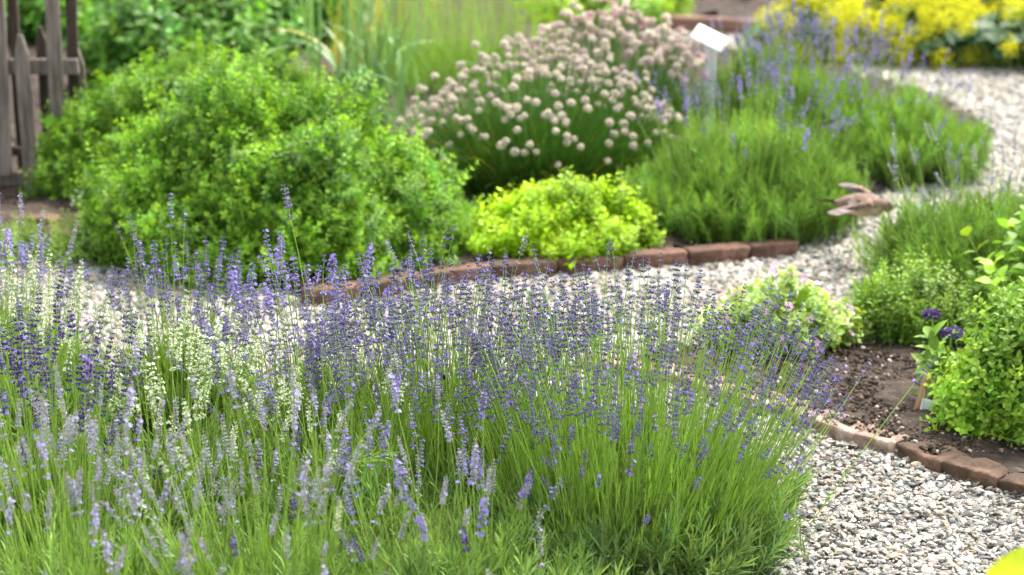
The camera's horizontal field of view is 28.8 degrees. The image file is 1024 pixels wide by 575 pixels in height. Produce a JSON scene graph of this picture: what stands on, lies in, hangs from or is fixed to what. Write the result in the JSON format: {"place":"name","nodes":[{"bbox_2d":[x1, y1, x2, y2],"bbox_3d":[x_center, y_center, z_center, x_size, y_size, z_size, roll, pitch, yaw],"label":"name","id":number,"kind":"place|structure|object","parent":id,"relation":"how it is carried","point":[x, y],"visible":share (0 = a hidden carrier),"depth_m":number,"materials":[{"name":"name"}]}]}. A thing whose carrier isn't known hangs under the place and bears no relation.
{"place":"outdoors","nodes":[
{"label":"outdoors","id":0,"kind":"place"},
{"bbox_2d":[0,0,993,285],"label":"soil bed","id":1,"kind":"object","parent":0,"point":[44,204],"visible":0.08,"depth_m":8.94,"materials":[{"name":"brown soil"}]},
{"bbox_2d":[1,211,61,225],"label":"edging stone","id":2,"kind":"object","parent":1,"relation":"on","point":[51,215],"visible":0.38,"depth_m":6.56,"materials":[{"name":"stone"}]},
{"bbox_2d":[0,0,86,189],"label":"picket fence","id":3,"kind":"object","parent":1,"relation":"on","point":[49,65],"visible":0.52,"depth_m":6.97,"materials":[{"name":"grey wood"}]},
{"bbox_2d":[35,225,69,241],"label":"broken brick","id":4,"kind":"object","parent":1,"relation":"on","point":[46,228],"visible":0.2,"depth_m":6.34,"materials":[{"name":"brown brick"}]},
{"bbox_2d":[0,206,125,270],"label":"weed clump","id":5,"kind":"object","parent":1,"relation":"on","point":[58,239],"visible":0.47,"depth_m":6.14,"materials":[{"name":"green plant"}]},
{"bbox_2d":[4,0,152,43],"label":"tall leafy plant","id":6,"kind":"object","parent":1,"relation":"on","point":[31,16],"visible":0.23,"depth_m":10.24,"materials":[{"name":"green plant"}]},
{"bbox_2d":[17,28,331,207],"bbox_3d":[-1.158,-0.599,7.080,1.165,0.617,0.879,0,16,0],"label":"herb bush","id":7,"kind":"object","parent":1,"relation":"on","point":[102,110],"visible":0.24,"depth_m":6.93,"materials":[{"name":"green plant"}]},
{"bbox_2d":[45,0,314,99],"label":"tall leafy plant","id":8,"kind":"object","parent":1,"relation":"on","point":[114,46],"visible":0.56,"depth_m":8.78,"materials":[{"name":"green plant"}]},
{"bbox_2d":[67,40,491,294],"bbox_3d":[-0.733,-0.406,6.173,1.348,0.730,1.012,0,16,0],"label":"herb bush","id":9,"kind":"object","parent":1,"relation":"on","point":[230,159],"visible":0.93,"depth_m":5.99,"materials":[{"name":"green plant"}]},
{"bbox_2d":[192,0,376,46],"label":"tall leafy plant","id":10,"kind":"object","parent":1,"relation":"on","point":[284,11],"visible":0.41,"depth_m":10.12,"materials":[{"name":"green plant"}]},
{"bbox_2d":[266,0,494,141],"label":"onion clump","id":11,"kind":"object","parent":1,"relation":"on","point":[376,66],"visible":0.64,"depth_m":7.87,"materials":[{"name":"green plant"}]},
{"bbox_2d":[305,0,571,98],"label":"feathery herb","id":12,"kind":"object","parent":1,"relation":"on","point":[441,58],"visible":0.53,"depth_m":9.15,"materials":[{"name":"green plant"}]},
{"bbox_2d":[0,99,1023,453],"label":"soil crumbs","id":13,"kind":"object","parent":1,"relation":"on","point":[874,401],"visible":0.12,"depth_m":4.95,"materials":[{"name":"brown soil"}]},
{"bbox_2d":[384,32,698,200],"bbox_3d":[0.089,-0.621,7.028,1.140,0.555,1.109,0,16,0],"label":"chive clump","id":14,"kind":"object","parent":1,"relation":"on","point":[504,144],"visible":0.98,"depth_m":6.84,"materials":[{"name":"green plant"}]},
{"bbox_2d":[455,165,666,271],"bbox_3d":[0.141,-0.233,6.200,0.688,0.316,0.515,0,16,0],"label":"golden oregano","id":15,"kind":"object","parent":1,"relation":"on","point":[571,219],"visible":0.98,"depth_m":6.12,"materials":[{"name":"green plant"}]},
{"bbox_2d":[507,0,701,26],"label":"yellow green shrub","id":16,"kind":"object","parent":1,"relation":"on","point":[655,9],"visible":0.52,"depth_m":10.99,"materials":[{"name":"green plant"}]},
{"bbox_2d":[491,0,746,157],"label":"chive clump","id":17,"kind":"object","parent":1,"relation":"on","point":[609,42],"visible":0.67,"depth_m":7.52,"materials":[{"name":"plant"}]},
{"bbox_2d":[690,24,728,146],"bbox_3d":[0.756,-0.757,7.672,0.141,0.506,0.061,6,17,21],"label":"plant marker","id":18,"kind":"object","parent":1,"relation":"on","point":[710,39],"visible":0.64,"depth_m":7.63,"materials":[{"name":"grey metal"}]},
{"bbox_2d":[609,30,877,245],"bbox_3d":[0.771,-0.504,6.555,0.900,0.633,0.953,0,16,0],"label":"lavender","id":19,"kind":"object","parent":1,"relation":"on","point":[755,184],"visible":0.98,"depth_m":6.41,"materials":[{"name":"green plant"}]},
{"bbox_2d":[692,0,842,126],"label":"lavender","id":20,"kind":"object","parent":1,"relation":"on","point":[736,70],"visible":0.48,"depth_m":8.20,"materials":[{"name":"green plant"}]},
{"bbox_2d":[721,0,927,148],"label":"lavender","id":21,"kind":"object","parent":1,"relation":"on","point":[800,94],"visible":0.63,"depth_m":7.51,"materials":[{"name":"green plant"}]},
{"bbox_2d":[808,20,995,186],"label":"lavender","id":22,"kind":"object","parent":1,"relation":"on","point":[909,113],"visible":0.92,"depth_m":7.22,"materials":[{"name":"green plant"}]},
{"bbox_2d":[0,11,1023,574],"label":"ground","id":23,"kind":"structure","parent":0,"point":[884,463],"depth_m":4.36,"materials":[{"name":"grey gravel"}]},
{"bbox_2d":[300,281,359,306],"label":"edging brick","id":24,"kind":"object","parent":23,"relation":"on","point":[318,300],"visible":0.38,"depth_m":5.72,"materials":[{"name":"brown brick"}]},
{"bbox_2d":[7,408,768,574],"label":"soil bed","id":25,"kind":"object","parent":23,"relation":"on","point":[761,573],"visible":0.02,"depth_m":4.45,"materials":[{"name":"brown soil"}]},
{"bbox_2d":[0,192,109,382],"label":"lavender","id":26,"kind":"object","parent":25,"relation":"on","point":[6,263],"visible":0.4,"depth_m":4.73,"materials":[{"name":"purple plant"}]},
{"bbox_2d":[0,245,140,474],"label":"lavender","id":27,"kind":"object","parent":25,"relation":"on","point":[33,290],"visible":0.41,"depth_m":4.35,"materials":[{"name":"green plant"}]},
{"bbox_2d":[0,265,191,573],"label":"lavender","id":28,"kind":"object","parent":25,"relation":"on","point":[34,489],"visible":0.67,"depth_m":3.75,"materials":[{"name":"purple plant"}]},
{"bbox_2d":[0,336,238,574],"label":"lavender","id":29,"kind":"object","parent":25,"relation":"on","point":[71,554],"visible":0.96,"depth_m":3.42,"materials":[{"name":"green plant"}]},
{"bbox_2d":[75,193,272,447],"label":"lavender","id":30,"kind":"object","parent":25,"relation":"on","point":[164,365],"visible":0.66,"depth_m":4.52,"materials":[{"name":"purple plant"}]},
{"bbox_2d":[57,289,304,561],"bbox_3d":[-0.647,0.281,3.914,0.498,0.549,0.518,0,16,0],"label":"lavender","id":31,"kind":"object","parent":25,"relation":"on","point":[212,437],"visible":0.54,"depth_m":3.88,"materials":[{"name":"green plant"}]},
{"bbox_2d":[99,364,440,574],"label":"lavender","id":32,"kind":"object","parent":25,"relation":"on","point":[290,558],"visible":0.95,"depth_m":3.44,"materials":[{"name":"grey plant"}]},
{"bbox_2d":[166,184,415,474],"bbox_3d":[-0.423,0.110,4.214,0.483,0.716,0.488,8,18,27],"label":"lavender","id":33,"kind":"object","parent":25,"relation":"on","point":[317,380],"visible":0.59,"depth_m":4.18,"materials":[{"name":"purple plant"}]},
{"bbox_2d":[203,318,484,565],"bbox_3d":[-0.360,0.326,3.864,0.558,0.522,0.555,-5,16,-16],"label":"lavender","id":34,"kind":"object","parent":25,"relation":"on","point":[363,474],"visible":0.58,"depth_m":3.83,"materials":[{"name":"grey plant"}]},
{"bbox_2d":[263,225,606,508],"bbox_3d":[-0.133,0.170,4.158,0.643,0.636,0.694,7,17,23],"label":"lavender","id":35,"kind":"object","parent":25,"relation":"on","point":[423,416],"visible":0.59,"depth_m":4.05,"materials":[{"name":"purple plant"}]},
{"bbox_2d":[268,368,610,574],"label":"lavender","id":36,"kind":"object","parent":25,"relation":"on","point":[453,549],"visible":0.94,"depth_m":3.56,"materials":[{"name":"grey plant"}]},
{"bbox_2d":[486,526,717,574],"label":"lavender","id":37,"kind":"object","parent":25,"relation":"on","point":[528,564],"visible":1,"depth_m":3.45,"materials":[{"name":"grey plant"}]},
{"bbox_2d":[388,239,936,574],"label":"lavender","id":38,"kind":"object","parent":25,"relation":"on","point":[641,487],"visible":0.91,"depth_m":3.80,"materials":[{"name":"green plant"}]},
{"bbox_2d":[354,271,424,298],"bbox_3d":[-0.362,0.002,5.832,0.231,0.068,0.067,-11,19,-34],"label":"edging brick","id":39,"kind":"object","parent":23,"relation":"on","point":[384,281],"visible":0.36,"depth_m":5.81,"materials":[{"name":"brown brick"}]},
{"bbox_2d":[420,262,491,288],"bbox_3d":[-0.166,-0.029,5.945,0.218,0.068,0.067,-7,17,-23],"label":"edging brick","id":40,"kind":"object","parent":23,"relation":"on","point":[463,268],"visible":0.34,"depth_m":5.92,"materials":[{"name":"brown brick"}]},
{"bbox_2d":[3,87,1018,564],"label":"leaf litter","id":41,"kind":"object","parent":23,"relation":"on","point":[683,337],"visible":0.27,"depth_m":4.36,"materials":[{"name":"plant"}]},
{"bbox_2d":[489,256,556,279],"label":"edging brick","id":42,"kind":"object","parent":23,"relation":"on","point":[527,264],"visible":0.52,"depth_m":5.99,"materials":[{"name":"brown brick"}]},
{"bbox_2d":[553,254,623,275],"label":"edging brick","id":43,"kind":"object","parent":23,"relation":"on","point":[565,269],"visible":0.64,"depth_m":6.04,"materials":[{"name":"brown brick"}]},
{"bbox_2d":[577,354,627,375],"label":"edging brick","id":44,"kind":"object","parent":23,"relation":"on","point":[615,363],"visible":0.1,"depth_m":5.11,"materials":[{"name":"beige brick"}]},
{"bbox_2d":[623,247,688,270],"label":"edging brick","id":45,"kind":"object","parent":23,"relation":"on","point":[670,256],"visible":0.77,"depth_m":6.10,"materials":[{"name":"brown brick"}]},
{"bbox_2d":[630,360,691,384],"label":"edging brick","id":46,"kind":"object","parent":23,"relation":"on","point":[673,381],"visible":0.14,"depth_m":5.04,"materials":[{"name":"beige brick"}]},
{"bbox_2d":[665,15,757,33],"bbox_3d":[1.192,-1.404,10.763,0.753,0.104,0.094,6,17,19],"label":"brick edging","id":47,"kind":"object","parent":23,"relation":"on","point":[690,23],"visible":0.23,"depth_m":10.76,"materials":[{"name":"brown brick"}]},
{"bbox_2d":[681,374,747,400],"bbox_3d":[0.508,0.252,4.971,0.088,0.054,0.181,-13,19,-38],"label":"edging brick","id":48,"kind":"object","parent":23,"relation":"on","point":[710,392],"visible":0.16,"depth_m":4.95,"materials":[{"name":"beige brick"}]},
{"bbox_2d":[683,242,750,266],"bbox_3d":[0.636,-0.096,6.182,0.206,0.068,0.078,-5,17,-17],"label":"edging brick","id":49,"kind":"object","parent":23,"relation":"on","point":[698,255],"visible":0.78,"depth_m":6.15,"materials":[{"name":"brown brick"}]},
{"bbox_2d":[735,387,789,413],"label":"edging brick","id":50,"kind":"object","parent":23,"relation":"on","point":[750,402],"visible":0.2,"depth_m":4.83,"materials":[{"name":"beige brick"}]},
{"bbox_2d":[744,238,797,260],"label":"edging brick","id":51,"kind":"object","parent":23,"relation":"on","point":[773,248],"visible":0.81,"depth_m":6.21,"materials":[{"name":"brown brick"}]},
{"bbox_2d":[778,399,835,428],"bbox_3d":[0.706,0.311,4.761,0.096,0.055,0.142,-13,21,-39],"label":"edging brick","id":52,"kind":"object","parent":23,"relation":"on","point":[819,417],"visible":0.3,"depth_m":4.72,"materials":[{"name":"beige brick"}]},
{"bbox_2d":[817,414,866,441],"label":"edging brick","id":53,"kind":"object","parent":23,"relation":"on","point":[839,432],"visible":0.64,"depth_m":4.64,"materials":[{"name":"beige brick"}]},
{"bbox_2d":[852,424,908,453],"bbox_3d":[0.856,0.358,4.601,0.123,0.054,0.094,14,22,38],"label":"edging brick","id":54,"kind":"object","parent":23,"relation":"on","point":[862,438],"visible":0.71,"depth_m":4.58,"materials":[{"name":"beige brick"}]},
{"bbox_2d":[884,455,890,460],"bbox_3d":[0.843,0.382,4.476,0.016,0.013,0.010,0,16,0],"label":"pebble","id":55,"kind":"object","parent":23,"relation":"on","point":[887,458],"visible":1,"depth_m":4.47,"materials":[{"name":"stone"}]},
{"bbox_2d":[897,438,967,472],"bbox_3d":[0.949,0.385,4.501,0.107,0.053,0.152,-10,18,-32],"label":"edging brick","id":56,"kind":"object","parent":23,"relation":"on","point":[928,459],"visible":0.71,"depth_m":4.48,"materials":[{"name":"brown brick"}]},
{"bbox_2d":[942,456,1008,491],"bbox_3d":[1.033,0.410,4.400,0.152,0.058,0.101,16,19,42],"label":"edging brick","id":57,"kind":"object","parent":23,"relation":"on","point":[985,472],"visible":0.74,"depth_m":4.38,"materials":[{"name":"brown brick"}]},
{"bbox_2d":[985,546,1023,574],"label":"broad leaf plant","id":58,"kind":"object","parent":23,"relation":"on","point":[1011,562],"visible":1,"depth_m":2.57,"materials":[{"name":"yellow plant"}]},
{"bbox_2d":[998,467,1023,496],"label":"edging brick","id":59,"kind":"object","parent":23,"relation":"on","point":[1011,482],"visible":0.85,"depth_m":4.31,"materials":[{"name":"brown brick"}]},
{"bbox_2d":[636,309,1023,473],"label":"soil bed","id":60,"kind":"object","parent":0,"point":[1010,462],"visible":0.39,"depth_m":4.84,"materials":[{"name":"brown soil"}]},
{"bbox_2d":[687,261,879,358],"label":"pink flowered herb","id":61,"kind":"object","parent":60,"relation":"on","point":[826,319],"visible":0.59,"depth_m":5.21,"materials":[{"name":"green plant"}]},
{"bbox_2d":[795,284,818,310],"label":"dock seedling","id":62,"kind":"object","parent":60,"relation":"on","point":[804,293],"visible":0.2,"depth_m":5.24,"materials":[{"name":"green plant"}]},
{"bbox_2d":[844,243,994,348],"bbox_3d":[1.096,0.022,5.322,0.404,0.284,0.360,0,16,0],"label":"marjoram","id":63,"kind":"object","parent":60,"relation":"on","point":[901,307],"visible":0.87,"depth_m":5.27,"materials":[{"name":"green plant"}]},
{"bbox_2d":[914,374,932,409],"bbox_3d":[0.976,0.268,4.738,0.058,0.126,0.029,0,16,0],"label":"plant label","id":64,"kind":"object","parent":60,"relation":"on","point":[922,402],"visible":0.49,"depth_m":4.74,"materials":[{"name":"brown wood"}]},
{"bbox_2d":[847,102,1023,306],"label":"lavender","id":65,"kind":"object","parent":60,"relation":"on","point":[914,231],"visible":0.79,"depth_m":5.76,"materials":[{"name":"green plant"}]},
{"bbox_2d":[911,309,969,397],"bbox_3d":[1.046,0.166,4.804,0.192,0.242,0.179,-8,17,-25],"label":"heliotrope","id":66,"kind":"object","parent":60,"relation":"on","point":[931,351],"visible":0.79,"depth_m":4.77,"materials":[{"name":"green plant"}]},
{"bbox_2d":[919,272,1023,446],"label":"oregano","id":67,"kind":"object","parent":60,"relation":"on","point":[979,391],"visible":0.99,"depth_m":4.56,"materials":[{"name":"green plant"}]},
{"bbox_2d":[960,194,1023,324],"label":"leafy herb","id":68,"kind":"object","parent":60,"relation":"on","point":[1016,240],"visible":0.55,"depth_m":5.30,"materials":[{"name":"green plant"}]},
{"bbox_2d":[658,0,1023,66],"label":"soil bed","id":69,"kind":"object","parent":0,"point":[731,8],"visible":0.1,"depth_m":11.49,"materials":[{"name":"brown soil"}]},
{"bbox_2d":[741,0,889,65],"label":"ladys mantle","id":70,"kind":"object","parent":69,"relation":"on","point":[848,11],"visible":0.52,"depth_m":9.80,"materials":[{"name":"yellow plant"}]},
{"bbox_2d":[850,0,1002,70],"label":"ladys mantle","id":71,"kind":"object","parent":69,"relation":"on","point":[932,32],"visible":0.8,"depth_m":9.66,"materials":[{"name":"yellow plant"}]},
{"bbox_2d":[831,0,1023,15],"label":"ladys mantle","id":72,"kind":"object","parent":69,"relation":"on","point":[997,3],"visible":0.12,"depth_m":11.25,"materials":[{"name":"yellow plant"}]},
{"bbox_2d":[917,0,1023,68],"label":"ladys mantle","id":73,"kind":"object","parent":69,"relation":"on","point":[998,37],"visible":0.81,"depth_m":9.58,"materials":[{"name":"green plant"}]},
{"bbox_2d":[815,183,897,216],"bbox_3d":[1.009,-0.258,6.120,0.274,0.069,0.312,-8,17,-25],"label":"bird","id":74,"kind":"object","parent":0,"point":[863,202],"visible":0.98,"depth_m":6.07}
]}

